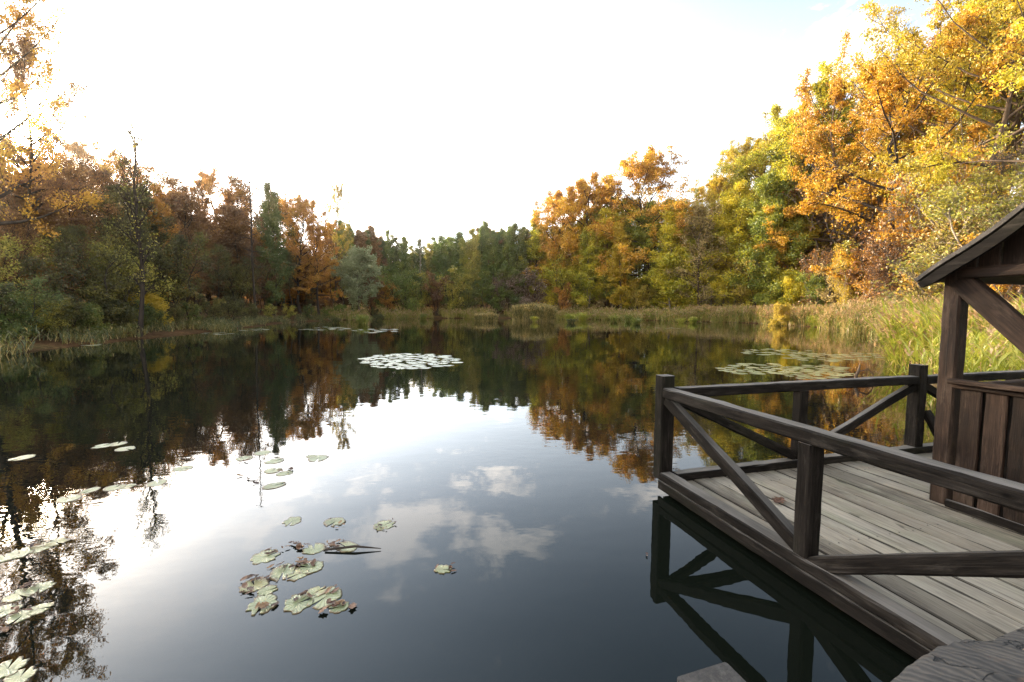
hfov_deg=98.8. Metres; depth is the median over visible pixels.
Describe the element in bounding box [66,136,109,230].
woodland tree
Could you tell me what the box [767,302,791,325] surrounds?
shrub
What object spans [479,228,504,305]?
birch tree
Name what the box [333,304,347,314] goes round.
shrub
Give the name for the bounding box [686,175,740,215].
oak tree
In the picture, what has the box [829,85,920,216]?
woodland tree
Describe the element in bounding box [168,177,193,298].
woodland tree
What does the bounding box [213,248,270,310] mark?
shrub
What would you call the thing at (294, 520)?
lily pad
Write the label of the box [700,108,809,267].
maple tree
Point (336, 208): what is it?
woodland tree
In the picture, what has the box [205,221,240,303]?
woodland tree
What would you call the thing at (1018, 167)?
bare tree
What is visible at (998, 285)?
shrub
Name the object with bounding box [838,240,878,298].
shrub
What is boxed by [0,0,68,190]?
oak tree
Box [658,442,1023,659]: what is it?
wooden deck
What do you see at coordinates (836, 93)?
oak tree
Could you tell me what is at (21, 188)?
broadleaf tree
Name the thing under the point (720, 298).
woodland tree
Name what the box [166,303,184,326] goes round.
shrub
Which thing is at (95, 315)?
shrub
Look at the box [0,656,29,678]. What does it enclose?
lily pad
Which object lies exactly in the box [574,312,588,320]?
grass tussock
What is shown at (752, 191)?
birch tree
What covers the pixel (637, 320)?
grass tussock
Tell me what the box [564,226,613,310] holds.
birch tree
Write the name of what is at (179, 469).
lily pad
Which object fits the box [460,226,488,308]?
birch tree
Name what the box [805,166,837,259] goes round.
woodland tree
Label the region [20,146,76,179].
woodland tree
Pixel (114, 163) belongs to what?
woodland tree
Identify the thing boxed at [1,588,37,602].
lily pad
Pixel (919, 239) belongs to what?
shrub
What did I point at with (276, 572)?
lily pad
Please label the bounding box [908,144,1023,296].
sapling
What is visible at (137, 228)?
bare tree
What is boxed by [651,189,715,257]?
maple tree
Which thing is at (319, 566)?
lily pad
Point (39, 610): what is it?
lily pad
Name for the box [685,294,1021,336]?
reeds
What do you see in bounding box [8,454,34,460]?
lily pad
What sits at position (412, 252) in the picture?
birch tree
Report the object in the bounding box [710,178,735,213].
oak tree
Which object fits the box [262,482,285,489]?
lily pad
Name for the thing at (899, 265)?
woodland tree
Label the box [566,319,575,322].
grass tussock
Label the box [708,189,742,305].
birch tree
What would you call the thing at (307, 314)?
shrub
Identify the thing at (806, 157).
oak tree
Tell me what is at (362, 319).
grass tussock
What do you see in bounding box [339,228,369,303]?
broadleaf tree
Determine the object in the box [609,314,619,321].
grass tussock
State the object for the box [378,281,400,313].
shrub
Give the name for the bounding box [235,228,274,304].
woodland tree
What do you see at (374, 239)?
birch tree
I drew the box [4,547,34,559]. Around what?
lily pad
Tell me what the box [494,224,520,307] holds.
birch tree
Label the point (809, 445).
deck railing
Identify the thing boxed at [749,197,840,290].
broadleaf tree
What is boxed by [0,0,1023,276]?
sky
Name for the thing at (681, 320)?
grass tussock
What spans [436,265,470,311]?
shrub
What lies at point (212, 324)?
bank grass
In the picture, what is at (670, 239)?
birch tree
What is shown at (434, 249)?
birch tree
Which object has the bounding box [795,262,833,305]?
shrub
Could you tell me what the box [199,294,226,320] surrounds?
shrub
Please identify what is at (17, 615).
lily pad
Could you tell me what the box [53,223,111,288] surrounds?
woodland tree
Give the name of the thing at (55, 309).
shrub
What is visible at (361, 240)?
birch tree
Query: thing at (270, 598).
lily pad
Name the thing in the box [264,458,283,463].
lily pad
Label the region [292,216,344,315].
oak tree
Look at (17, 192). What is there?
birch tree
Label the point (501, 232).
birch tree
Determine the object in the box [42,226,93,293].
woodland tree
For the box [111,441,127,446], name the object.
lily pad
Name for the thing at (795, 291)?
shrub
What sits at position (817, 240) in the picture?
birch tree
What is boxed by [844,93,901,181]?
woodland tree
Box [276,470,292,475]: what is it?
lily pad
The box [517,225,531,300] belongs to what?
birch tree
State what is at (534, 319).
grass tussock
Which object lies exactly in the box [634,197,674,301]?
birch tree
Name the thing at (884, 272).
shrub
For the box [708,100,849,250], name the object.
oak tree
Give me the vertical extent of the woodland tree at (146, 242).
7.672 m
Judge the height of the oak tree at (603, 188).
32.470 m
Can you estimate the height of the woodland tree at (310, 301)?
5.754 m
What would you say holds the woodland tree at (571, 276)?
on the ground at (42, 344)
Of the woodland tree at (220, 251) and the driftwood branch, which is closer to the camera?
the driftwood branch
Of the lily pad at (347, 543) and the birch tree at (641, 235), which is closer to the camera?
the lily pad at (347, 543)
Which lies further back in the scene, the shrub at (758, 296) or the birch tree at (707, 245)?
the birch tree at (707, 245)
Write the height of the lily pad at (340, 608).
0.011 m
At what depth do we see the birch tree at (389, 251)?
113.53 m
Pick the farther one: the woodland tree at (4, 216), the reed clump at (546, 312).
the reed clump at (546, 312)
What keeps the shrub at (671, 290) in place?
on the ground at (42, 344)
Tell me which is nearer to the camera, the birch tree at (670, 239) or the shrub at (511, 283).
the birch tree at (670, 239)
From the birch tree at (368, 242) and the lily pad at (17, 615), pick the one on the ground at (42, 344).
the birch tree at (368, 242)
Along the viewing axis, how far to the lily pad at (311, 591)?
2.98 m
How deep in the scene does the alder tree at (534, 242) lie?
118.03 m
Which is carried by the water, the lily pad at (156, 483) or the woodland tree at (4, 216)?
the lily pad at (156, 483)
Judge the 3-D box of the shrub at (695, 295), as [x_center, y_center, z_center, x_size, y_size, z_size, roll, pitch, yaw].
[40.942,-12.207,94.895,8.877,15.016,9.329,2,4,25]
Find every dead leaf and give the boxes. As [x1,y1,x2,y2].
[0,626,8,630]
[258,602,268,607]
[349,602,355,608]
[771,496,786,502]
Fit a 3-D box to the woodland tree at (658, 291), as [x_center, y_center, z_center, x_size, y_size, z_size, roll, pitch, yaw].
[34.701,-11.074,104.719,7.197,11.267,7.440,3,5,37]
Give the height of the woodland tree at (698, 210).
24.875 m
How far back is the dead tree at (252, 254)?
59.27 m
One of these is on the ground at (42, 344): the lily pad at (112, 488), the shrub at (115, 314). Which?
the shrub at (115, 314)
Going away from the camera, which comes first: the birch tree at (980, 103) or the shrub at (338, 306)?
the birch tree at (980, 103)
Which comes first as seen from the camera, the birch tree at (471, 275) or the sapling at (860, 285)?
the sapling at (860, 285)
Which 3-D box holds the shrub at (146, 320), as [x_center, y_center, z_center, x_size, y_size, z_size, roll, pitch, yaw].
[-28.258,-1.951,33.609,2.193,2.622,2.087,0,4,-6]
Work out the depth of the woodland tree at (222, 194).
79.09 m
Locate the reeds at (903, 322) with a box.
[857,287,1023,368]
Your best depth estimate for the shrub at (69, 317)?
24.95 m
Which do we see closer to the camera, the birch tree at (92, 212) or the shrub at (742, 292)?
the birch tree at (92, 212)
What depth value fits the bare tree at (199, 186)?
70.23 m
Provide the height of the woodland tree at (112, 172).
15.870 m
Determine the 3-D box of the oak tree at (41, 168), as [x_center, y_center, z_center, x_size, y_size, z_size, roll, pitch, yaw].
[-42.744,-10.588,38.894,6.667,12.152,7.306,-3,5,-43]
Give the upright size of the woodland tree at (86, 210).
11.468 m
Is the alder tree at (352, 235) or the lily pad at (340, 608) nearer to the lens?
the lily pad at (340, 608)
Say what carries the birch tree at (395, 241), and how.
on the ground at (42, 344)
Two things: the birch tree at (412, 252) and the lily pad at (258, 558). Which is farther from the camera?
the birch tree at (412, 252)
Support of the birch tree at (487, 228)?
on the ground at (42, 344)
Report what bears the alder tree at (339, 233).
on the ground at (42, 344)
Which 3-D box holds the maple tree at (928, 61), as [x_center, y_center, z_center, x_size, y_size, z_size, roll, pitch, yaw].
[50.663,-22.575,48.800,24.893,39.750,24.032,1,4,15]
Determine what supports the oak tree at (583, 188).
on the ground at (42, 344)
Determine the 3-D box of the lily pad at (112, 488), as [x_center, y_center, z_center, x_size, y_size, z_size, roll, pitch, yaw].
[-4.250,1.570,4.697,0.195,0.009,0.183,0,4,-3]
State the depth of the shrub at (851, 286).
62.26 m
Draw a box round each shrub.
[0,232,72,297]
[0,239,92,304]
[0,273,66,340]
[0,281,17,335]
[0,298,34,340]
[8,296,71,338]
[27,295,81,337]
[55,294,89,331]
[65,302,113,334]
[77,295,134,331]
[80,236,178,320]
[81,256,152,320]
[107,307,138,331]
[125,291,173,325]
[130,299,160,327]
[148,307,169,329]
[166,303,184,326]
[170,228,239,296]
[180,301,203,325]
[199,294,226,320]
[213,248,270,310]
[214,294,248,322]
[236,301,259,318]
[245,256,330,307]
[262,303,276,318]
[273,276,330,306]
[282,304,296,318]
[301,304,314,318]
[305,254,340,305]
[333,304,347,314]
[358,276,384,315]
[368,264,413,310]
[369,307,381,315]
[376,268,427,310]
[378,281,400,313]
[408,270,435,311]
[420,270,453,315]
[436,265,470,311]
[455,280,483,310]
[477,276,510,311]
[482,280,505,314]
[492,269,534,306]
[513,267,547,304]
[538,251,591,307]
[552,281,571,311]
[568,273,598,305]
[591,288,613,306]
[598,273,623,309]
[611,271,640,310]
[626,282,657,310]
[650,247,723,308]
[680,252,720,307]
[727,252,773,306]
[732,274,758,307]
[750,271,793,306]
[757,267,806,306]
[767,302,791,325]
[778,275,832,307]
[794,246,845,305]
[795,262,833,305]
[813,261,863,303]
[837,266,867,299]
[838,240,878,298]
[840,224,914,299]
[852,221,941,304]
[861,245,917,299]
[864,243,946,303]
[886,204,1017,298]
[925,217,999,295]
[955,230,1023,298]
[988,284,1023,300]
[993,284,1023,302]
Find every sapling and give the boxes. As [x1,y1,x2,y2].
[0,233,29,302]
[8,240,89,333]
[44,217,149,322]
[86,218,130,277]
[110,208,202,319]
[145,229,217,327]
[243,240,278,312]
[540,280,552,303]
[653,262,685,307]
[729,283,746,305]
[829,242,855,303]
[851,212,892,302]
[884,151,1020,293]
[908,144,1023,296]
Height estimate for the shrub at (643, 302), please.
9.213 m
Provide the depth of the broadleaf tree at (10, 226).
31.17 m
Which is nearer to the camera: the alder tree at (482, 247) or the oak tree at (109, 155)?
the oak tree at (109, 155)
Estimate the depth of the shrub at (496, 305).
116.54 m
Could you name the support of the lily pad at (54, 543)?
on the water
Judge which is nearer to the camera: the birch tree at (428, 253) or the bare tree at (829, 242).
the bare tree at (829, 242)
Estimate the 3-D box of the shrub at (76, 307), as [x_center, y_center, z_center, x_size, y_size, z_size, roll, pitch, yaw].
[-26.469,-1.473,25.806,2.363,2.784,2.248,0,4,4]
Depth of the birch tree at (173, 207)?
52.92 m
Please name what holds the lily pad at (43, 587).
on the water
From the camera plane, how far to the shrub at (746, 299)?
86.35 m
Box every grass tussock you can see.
[329,317,340,322]
[352,314,370,323]
[373,314,385,320]
[417,314,427,319]
[530,316,537,321]
[563,313,578,321]
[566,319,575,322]
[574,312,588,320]
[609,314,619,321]
[624,315,635,320]
[628,317,641,323]
[676,318,685,322]
[688,316,699,322]
[805,315,820,326]
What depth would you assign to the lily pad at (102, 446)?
6.12 m
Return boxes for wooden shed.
[914,202,1023,534]
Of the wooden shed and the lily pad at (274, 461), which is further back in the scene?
the lily pad at (274, 461)
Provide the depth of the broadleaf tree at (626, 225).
114.61 m
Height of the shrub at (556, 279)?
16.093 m
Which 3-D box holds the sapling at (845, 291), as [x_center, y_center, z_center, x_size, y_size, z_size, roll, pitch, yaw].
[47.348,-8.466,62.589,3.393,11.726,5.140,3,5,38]
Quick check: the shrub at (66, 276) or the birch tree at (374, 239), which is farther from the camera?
the birch tree at (374, 239)
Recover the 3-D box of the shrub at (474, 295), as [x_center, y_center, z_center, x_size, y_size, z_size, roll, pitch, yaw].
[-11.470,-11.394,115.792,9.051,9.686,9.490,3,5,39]
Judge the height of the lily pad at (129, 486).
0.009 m
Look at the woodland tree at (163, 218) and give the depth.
44.87 m
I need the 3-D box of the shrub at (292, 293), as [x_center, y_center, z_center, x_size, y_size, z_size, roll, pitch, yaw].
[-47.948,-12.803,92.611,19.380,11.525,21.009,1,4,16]
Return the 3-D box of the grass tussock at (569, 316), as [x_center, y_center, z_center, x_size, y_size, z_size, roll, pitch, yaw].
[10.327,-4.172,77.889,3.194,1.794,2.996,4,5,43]
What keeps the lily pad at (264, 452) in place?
on the water
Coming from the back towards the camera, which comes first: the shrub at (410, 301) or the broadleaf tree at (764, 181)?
the shrub at (410, 301)
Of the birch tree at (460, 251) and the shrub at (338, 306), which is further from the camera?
the birch tree at (460, 251)
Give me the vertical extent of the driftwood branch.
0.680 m
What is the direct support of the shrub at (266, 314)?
on the ground at (42, 344)
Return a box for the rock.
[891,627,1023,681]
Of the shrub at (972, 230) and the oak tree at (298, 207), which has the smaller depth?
the shrub at (972, 230)
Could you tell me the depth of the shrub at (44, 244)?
27.92 m
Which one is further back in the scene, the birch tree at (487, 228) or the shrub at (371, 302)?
the birch tree at (487, 228)
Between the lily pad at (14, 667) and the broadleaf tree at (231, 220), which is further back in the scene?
the broadleaf tree at (231, 220)
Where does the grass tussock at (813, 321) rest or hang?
on the water
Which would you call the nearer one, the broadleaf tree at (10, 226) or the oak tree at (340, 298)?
the broadleaf tree at (10, 226)
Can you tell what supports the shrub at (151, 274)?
on the ground at (42, 344)
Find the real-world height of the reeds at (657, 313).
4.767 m
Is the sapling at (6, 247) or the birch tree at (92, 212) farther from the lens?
the birch tree at (92, 212)
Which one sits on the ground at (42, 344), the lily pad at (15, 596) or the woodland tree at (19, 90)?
the woodland tree at (19, 90)
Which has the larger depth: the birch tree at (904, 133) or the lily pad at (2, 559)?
the birch tree at (904, 133)
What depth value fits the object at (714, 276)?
92.42 m
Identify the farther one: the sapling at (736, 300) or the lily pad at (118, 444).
the sapling at (736, 300)
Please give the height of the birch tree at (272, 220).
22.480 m
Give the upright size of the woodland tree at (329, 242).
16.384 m
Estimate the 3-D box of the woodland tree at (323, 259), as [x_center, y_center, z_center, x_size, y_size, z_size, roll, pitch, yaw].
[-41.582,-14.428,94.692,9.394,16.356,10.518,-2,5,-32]
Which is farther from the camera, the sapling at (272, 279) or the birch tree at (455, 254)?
the birch tree at (455, 254)
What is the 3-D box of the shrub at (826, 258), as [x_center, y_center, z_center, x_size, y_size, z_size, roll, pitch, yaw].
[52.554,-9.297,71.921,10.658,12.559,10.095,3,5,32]
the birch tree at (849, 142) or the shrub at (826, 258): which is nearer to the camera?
the shrub at (826, 258)
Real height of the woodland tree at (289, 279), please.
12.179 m
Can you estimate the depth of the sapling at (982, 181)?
44.66 m
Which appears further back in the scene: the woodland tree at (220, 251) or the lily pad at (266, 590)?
the woodland tree at (220, 251)
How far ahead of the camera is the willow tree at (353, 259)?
91.80 m
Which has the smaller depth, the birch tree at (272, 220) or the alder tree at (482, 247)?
the birch tree at (272, 220)
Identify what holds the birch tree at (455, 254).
on the ground at (42, 344)
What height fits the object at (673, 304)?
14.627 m
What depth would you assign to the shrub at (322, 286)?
89.89 m
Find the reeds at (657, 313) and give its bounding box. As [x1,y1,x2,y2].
[306,302,706,320]
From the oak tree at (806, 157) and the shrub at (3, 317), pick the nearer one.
the shrub at (3, 317)
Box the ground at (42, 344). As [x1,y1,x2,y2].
[0,283,971,373]
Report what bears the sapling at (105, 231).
on the ground at (42, 344)
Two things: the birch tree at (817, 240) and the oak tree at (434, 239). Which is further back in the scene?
the oak tree at (434, 239)
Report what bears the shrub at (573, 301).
on the ground at (42, 344)
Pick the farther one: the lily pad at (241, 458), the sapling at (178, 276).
the sapling at (178, 276)
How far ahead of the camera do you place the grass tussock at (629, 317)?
84.68 m
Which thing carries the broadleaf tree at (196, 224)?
on the ground at (42, 344)
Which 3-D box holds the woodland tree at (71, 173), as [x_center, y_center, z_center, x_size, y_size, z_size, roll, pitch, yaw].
[-36.901,-8.978,37.111,7.123,11.884,7.976,3,5,36]
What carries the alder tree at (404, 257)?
on the ground at (42, 344)
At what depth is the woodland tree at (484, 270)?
115.01 m
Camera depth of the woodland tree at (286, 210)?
93.87 m
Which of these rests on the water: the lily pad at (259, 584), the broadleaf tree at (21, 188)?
the lily pad at (259, 584)
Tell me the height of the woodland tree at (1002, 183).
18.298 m
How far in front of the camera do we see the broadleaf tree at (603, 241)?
111.50 m
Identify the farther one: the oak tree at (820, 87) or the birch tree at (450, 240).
the birch tree at (450, 240)
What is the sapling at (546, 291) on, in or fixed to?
on the ground at (42, 344)
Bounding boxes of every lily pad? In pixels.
[0,553,17,562]
[0,603,23,617]
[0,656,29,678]
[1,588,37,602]
[2,666,38,681]
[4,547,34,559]
[5,608,38,625]
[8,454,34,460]
[18,540,57,553]
[23,580,56,594]
[27,601,55,615]
[44,537,69,546]
[56,494,81,502]
[79,487,100,493]
[91,443,113,448]
[103,484,125,490]
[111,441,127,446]
[115,446,134,450]
[119,484,135,488]
[146,479,166,486]
[172,465,192,471]
[235,456,252,460]
[239,577,269,592]
[245,594,278,615]
[250,549,280,564]
[253,450,271,454]
[257,585,277,595]
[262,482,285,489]
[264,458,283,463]
[264,468,281,473]
[269,563,296,581]
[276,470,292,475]
[282,516,301,525]
[283,594,313,614]
[287,569,309,581]
[296,560,323,574]
[302,543,325,553]
[306,586,327,597]
[306,586,341,609]
[308,455,328,461]
[323,517,345,526]
[329,601,349,613]
[335,541,358,551]
[373,520,395,530]
[434,565,451,573]
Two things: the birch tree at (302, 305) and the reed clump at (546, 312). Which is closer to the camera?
the reed clump at (546, 312)
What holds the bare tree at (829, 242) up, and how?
on the ground at (42, 344)
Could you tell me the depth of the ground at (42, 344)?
53.75 m
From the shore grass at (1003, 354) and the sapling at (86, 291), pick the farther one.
the sapling at (86, 291)
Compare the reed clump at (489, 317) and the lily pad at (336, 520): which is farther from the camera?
the reed clump at (489, 317)
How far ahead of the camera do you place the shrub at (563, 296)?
110.44 m
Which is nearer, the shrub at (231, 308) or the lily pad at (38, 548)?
the lily pad at (38, 548)
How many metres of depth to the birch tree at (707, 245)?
100.62 m
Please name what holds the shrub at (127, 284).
on the ground at (42, 344)
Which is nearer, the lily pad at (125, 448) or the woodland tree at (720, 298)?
the lily pad at (125, 448)
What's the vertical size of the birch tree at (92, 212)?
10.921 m
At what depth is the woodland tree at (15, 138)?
40.42 m
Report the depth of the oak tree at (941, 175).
40.85 m
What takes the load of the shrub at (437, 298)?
on the ground at (42, 344)
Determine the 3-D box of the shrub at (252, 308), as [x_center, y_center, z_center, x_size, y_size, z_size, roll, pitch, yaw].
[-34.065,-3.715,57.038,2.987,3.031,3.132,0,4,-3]
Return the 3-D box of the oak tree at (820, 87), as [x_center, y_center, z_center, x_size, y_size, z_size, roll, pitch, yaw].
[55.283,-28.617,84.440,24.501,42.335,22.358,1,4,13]
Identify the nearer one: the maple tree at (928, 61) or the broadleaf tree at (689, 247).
the maple tree at (928, 61)
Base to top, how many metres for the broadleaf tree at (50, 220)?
10.218 m
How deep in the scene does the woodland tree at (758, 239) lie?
81.07 m
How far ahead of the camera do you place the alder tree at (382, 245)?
112.14 m
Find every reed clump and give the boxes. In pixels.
[473,311,498,320]
[510,301,556,321]
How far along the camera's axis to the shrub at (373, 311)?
99.50 m
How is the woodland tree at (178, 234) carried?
on the ground at (42, 344)
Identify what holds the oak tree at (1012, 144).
on the ground at (42, 344)
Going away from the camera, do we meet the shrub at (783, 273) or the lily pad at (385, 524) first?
the lily pad at (385, 524)
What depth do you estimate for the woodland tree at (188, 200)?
55.77 m
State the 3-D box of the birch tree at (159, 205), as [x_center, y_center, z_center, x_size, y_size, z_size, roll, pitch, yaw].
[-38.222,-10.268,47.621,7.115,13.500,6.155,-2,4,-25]
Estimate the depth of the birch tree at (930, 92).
70.24 m
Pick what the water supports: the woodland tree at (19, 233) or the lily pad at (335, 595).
the lily pad at (335, 595)
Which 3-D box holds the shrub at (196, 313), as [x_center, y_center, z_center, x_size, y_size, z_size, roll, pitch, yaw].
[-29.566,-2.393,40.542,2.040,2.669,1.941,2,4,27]
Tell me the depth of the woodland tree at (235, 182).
79.45 m
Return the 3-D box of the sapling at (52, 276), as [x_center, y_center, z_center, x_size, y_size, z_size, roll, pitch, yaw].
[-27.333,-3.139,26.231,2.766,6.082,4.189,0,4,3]
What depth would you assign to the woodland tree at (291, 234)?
82.66 m
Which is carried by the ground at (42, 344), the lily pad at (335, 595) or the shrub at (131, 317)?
the shrub at (131, 317)
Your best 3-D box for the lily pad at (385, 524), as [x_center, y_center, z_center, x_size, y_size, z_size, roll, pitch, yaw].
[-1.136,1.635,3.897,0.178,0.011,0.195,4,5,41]
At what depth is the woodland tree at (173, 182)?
66.81 m
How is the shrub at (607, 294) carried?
on the ground at (42, 344)
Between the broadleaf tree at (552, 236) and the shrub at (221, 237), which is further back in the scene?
the broadleaf tree at (552, 236)
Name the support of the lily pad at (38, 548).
on the water
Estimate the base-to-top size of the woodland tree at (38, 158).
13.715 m
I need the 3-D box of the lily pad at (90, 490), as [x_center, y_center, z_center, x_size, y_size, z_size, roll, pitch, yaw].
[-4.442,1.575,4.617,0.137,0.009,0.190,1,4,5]
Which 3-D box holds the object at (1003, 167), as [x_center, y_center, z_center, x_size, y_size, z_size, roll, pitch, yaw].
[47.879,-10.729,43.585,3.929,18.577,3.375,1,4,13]
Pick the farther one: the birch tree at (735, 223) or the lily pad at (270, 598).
the birch tree at (735, 223)
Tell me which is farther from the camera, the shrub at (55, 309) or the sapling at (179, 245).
the sapling at (179, 245)
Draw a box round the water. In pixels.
[0,318,935,681]
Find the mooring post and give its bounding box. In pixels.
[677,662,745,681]
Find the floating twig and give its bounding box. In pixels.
[325,545,380,550]
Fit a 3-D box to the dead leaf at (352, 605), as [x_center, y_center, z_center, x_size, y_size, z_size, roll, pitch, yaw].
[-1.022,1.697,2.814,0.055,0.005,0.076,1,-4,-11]
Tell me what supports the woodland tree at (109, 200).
on the ground at (42, 344)
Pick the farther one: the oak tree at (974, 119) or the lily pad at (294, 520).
the oak tree at (974, 119)
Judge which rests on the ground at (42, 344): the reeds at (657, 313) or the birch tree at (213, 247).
the birch tree at (213, 247)
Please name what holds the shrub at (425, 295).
on the ground at (42, 344)
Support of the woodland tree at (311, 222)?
on the ground at (42, 344)
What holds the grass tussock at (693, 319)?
on the water
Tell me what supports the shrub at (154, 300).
on the ground at (42, 344)
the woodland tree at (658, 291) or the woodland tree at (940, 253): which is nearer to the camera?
the woodland tree at (940, 253)
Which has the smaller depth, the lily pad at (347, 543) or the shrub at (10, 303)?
the lily pad at (347, 543)
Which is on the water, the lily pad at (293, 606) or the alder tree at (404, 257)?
the lily pad at (293, 606)
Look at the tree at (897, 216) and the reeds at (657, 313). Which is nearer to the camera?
the tree at (897, 216)
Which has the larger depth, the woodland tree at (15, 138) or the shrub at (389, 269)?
the shrub at (389, 269)
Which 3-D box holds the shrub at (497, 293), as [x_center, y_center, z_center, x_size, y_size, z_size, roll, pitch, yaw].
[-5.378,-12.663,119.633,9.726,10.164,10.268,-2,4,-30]
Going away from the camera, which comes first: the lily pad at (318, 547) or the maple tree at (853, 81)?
the lily pad at (318, 547)
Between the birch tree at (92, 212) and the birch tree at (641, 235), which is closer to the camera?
the birch tree at (92, 212)
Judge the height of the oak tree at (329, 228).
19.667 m
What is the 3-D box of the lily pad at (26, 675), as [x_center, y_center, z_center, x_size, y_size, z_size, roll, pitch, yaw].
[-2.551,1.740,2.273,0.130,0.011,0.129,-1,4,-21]
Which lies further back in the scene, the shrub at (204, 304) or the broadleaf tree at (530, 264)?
the broadleaf tree at (530, 264)
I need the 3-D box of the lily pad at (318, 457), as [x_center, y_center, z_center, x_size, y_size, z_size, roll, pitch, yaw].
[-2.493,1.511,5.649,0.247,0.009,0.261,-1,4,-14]
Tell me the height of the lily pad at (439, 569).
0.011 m
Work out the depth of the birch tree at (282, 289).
79.01 m
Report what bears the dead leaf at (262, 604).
on the lily pad at (270, 598)
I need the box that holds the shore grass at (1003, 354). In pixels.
[880,314,1023,404]
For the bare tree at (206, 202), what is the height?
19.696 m
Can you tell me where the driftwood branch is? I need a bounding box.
[854,364,873,377]
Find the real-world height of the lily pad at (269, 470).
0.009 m
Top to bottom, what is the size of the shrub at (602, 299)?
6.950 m
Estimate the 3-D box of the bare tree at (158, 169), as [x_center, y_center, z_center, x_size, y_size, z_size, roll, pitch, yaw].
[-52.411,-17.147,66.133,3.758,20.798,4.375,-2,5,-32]
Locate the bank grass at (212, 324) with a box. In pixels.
[0,313,385,356]
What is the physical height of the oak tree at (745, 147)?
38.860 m
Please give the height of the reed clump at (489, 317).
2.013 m
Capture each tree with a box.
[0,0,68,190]
[0,0,108,240]
[0,18,107,256]
[0,178,31,278]
[0,183,26,243]
[0,185,23,282]
[0,206,65,318]
[2,154,76,220]
[3,173,81,283]
[4,129,42,165]
[5,176,103,296]
[15,141,88,257]
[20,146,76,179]
[26,167,100,296]
[33,161,129,263]
[36,133,118,187]
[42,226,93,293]
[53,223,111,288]
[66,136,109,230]
[68,161,158,250]
[70,146,149,186]
[71,192,104,249]
[78,183,192,293]
[81,191,133,267]
[88,160,122,218]
[99,180,179,290]
[104,105,169,336]
[127,155,167,194]
[134,232,159,285]
[142,182,199,301]
[147,157,169,189]
[151,192,198,304]
[155,189,225,301]
[157,169,208,212]
[166,188,223,304]
[167,233,188,302]
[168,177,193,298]
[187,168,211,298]
[189,166,255,298]
[192,208,231,304]
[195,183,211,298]
[203,243,232,311]
[205,203,268,302]
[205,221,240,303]
[208,171,263,301]
[210,185,256,254]
[235,194,254,232]
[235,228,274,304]
[236,128,264,320]
[244,214,292,304]
[252,203,303,309]
[253,180,294,314]
[259,191,302,241]
[270,267,280,309]
[274,192,340,312]
[282,249,298,312]
[288,228,308,308]
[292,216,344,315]
[295,249,319,307]
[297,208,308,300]
[300,200,318,253]
[305,289,316,314]
[308,237,338,310]
[311,220,343,298]
[315,237,345,306]
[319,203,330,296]
[321,230,341,299]
[324,182,354,306]
[327,244,382,313]
[329,219,351,304]
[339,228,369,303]
[340,222,359,306]
[352,230,369,302]
[363,229,382,295]
[365,224,389,304]
[375,235,392,288]
[381,229,397,301]
[387,236,408,303]
[394,235,413,293]
[403,245,418,303]
[411,238,432,300]
[420,243,435,305]
[423,240,444,301]
[426,235,459,287]
[431,234,451,307]
[445,236,461,302]
[448,231,467,296]
[457,237,473,306]
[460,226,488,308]
[471,227,506,281]
[473,225,494,308]
[477,220,498,307]
[477,267,490,306]
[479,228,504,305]
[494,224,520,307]
[496,227,506,300]
[499,220,533,306]
[505,273,516,307]
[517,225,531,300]
[518,213,556,301]
[520,184,590,307]
[523,228,550,300]
[530,170,632,282]
[534,225,573,305]
[537,242,558,294]
[559,252,580,309]
[560,217,597,300]
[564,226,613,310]
[573,208,610,302]
[575,180,635,297]
[576,207,626,304]
[585,144,713,309]
[597,195,644,298]
[601,221,643,308]
[620,209,659,310]
[622,198,663,307]
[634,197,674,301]
[641,272,666,308]
[642,198,701,309]
[643,203,716,300]
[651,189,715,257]
[664,201,732,306]
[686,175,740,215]
[686,178,763,306]
[687,217,716,304]
[699,138,785,225]
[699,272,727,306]
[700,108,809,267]
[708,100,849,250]
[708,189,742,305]
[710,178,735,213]
[713,282,733,307]
[721,165,815,304]
[725,203,787,299]
[729,185,766,305]
[731,175,831,263]
[732,58,892,238]
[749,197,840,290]
[751,28,905,262]
[769,154,890,294]
[772,134,827,199]
[785,3,1023,288]
[786,215,831,267]
[802,153,914,266]
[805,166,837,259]
[816,109,862,248]
[823,224,838,289]
[828,0,1023,230]
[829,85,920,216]
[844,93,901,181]
[854,69,924,226]
[856,0,1023,220]
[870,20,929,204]
[871,132,1017,299]
[874,225,929,298]
[879,31,968,221]
[882,22,1023,185]
[896,0,1023,190]
[905,214,983,301]
[915,0,1023,186]
[919,9,1023,174]
[921,17,1023,188]
[923,26,1023,206]
[923,237,968,296]
[929,4,1023,197]
[931,0,1023,185]
[963,18,1023,144]
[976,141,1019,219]
[992,138,1023,208]
[1011,135,1023,206]
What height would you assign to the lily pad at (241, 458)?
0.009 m
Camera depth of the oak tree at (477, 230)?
123.33 m
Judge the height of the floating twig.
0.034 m
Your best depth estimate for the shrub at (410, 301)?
108.13 m
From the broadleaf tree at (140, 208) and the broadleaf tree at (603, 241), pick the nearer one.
the broadleaf tree at (140, 208)
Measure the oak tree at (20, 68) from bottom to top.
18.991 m
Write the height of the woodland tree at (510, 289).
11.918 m
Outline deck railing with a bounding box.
[653,364,1023,577]
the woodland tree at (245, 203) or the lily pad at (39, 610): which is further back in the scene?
the woodland tree at (245, 203)

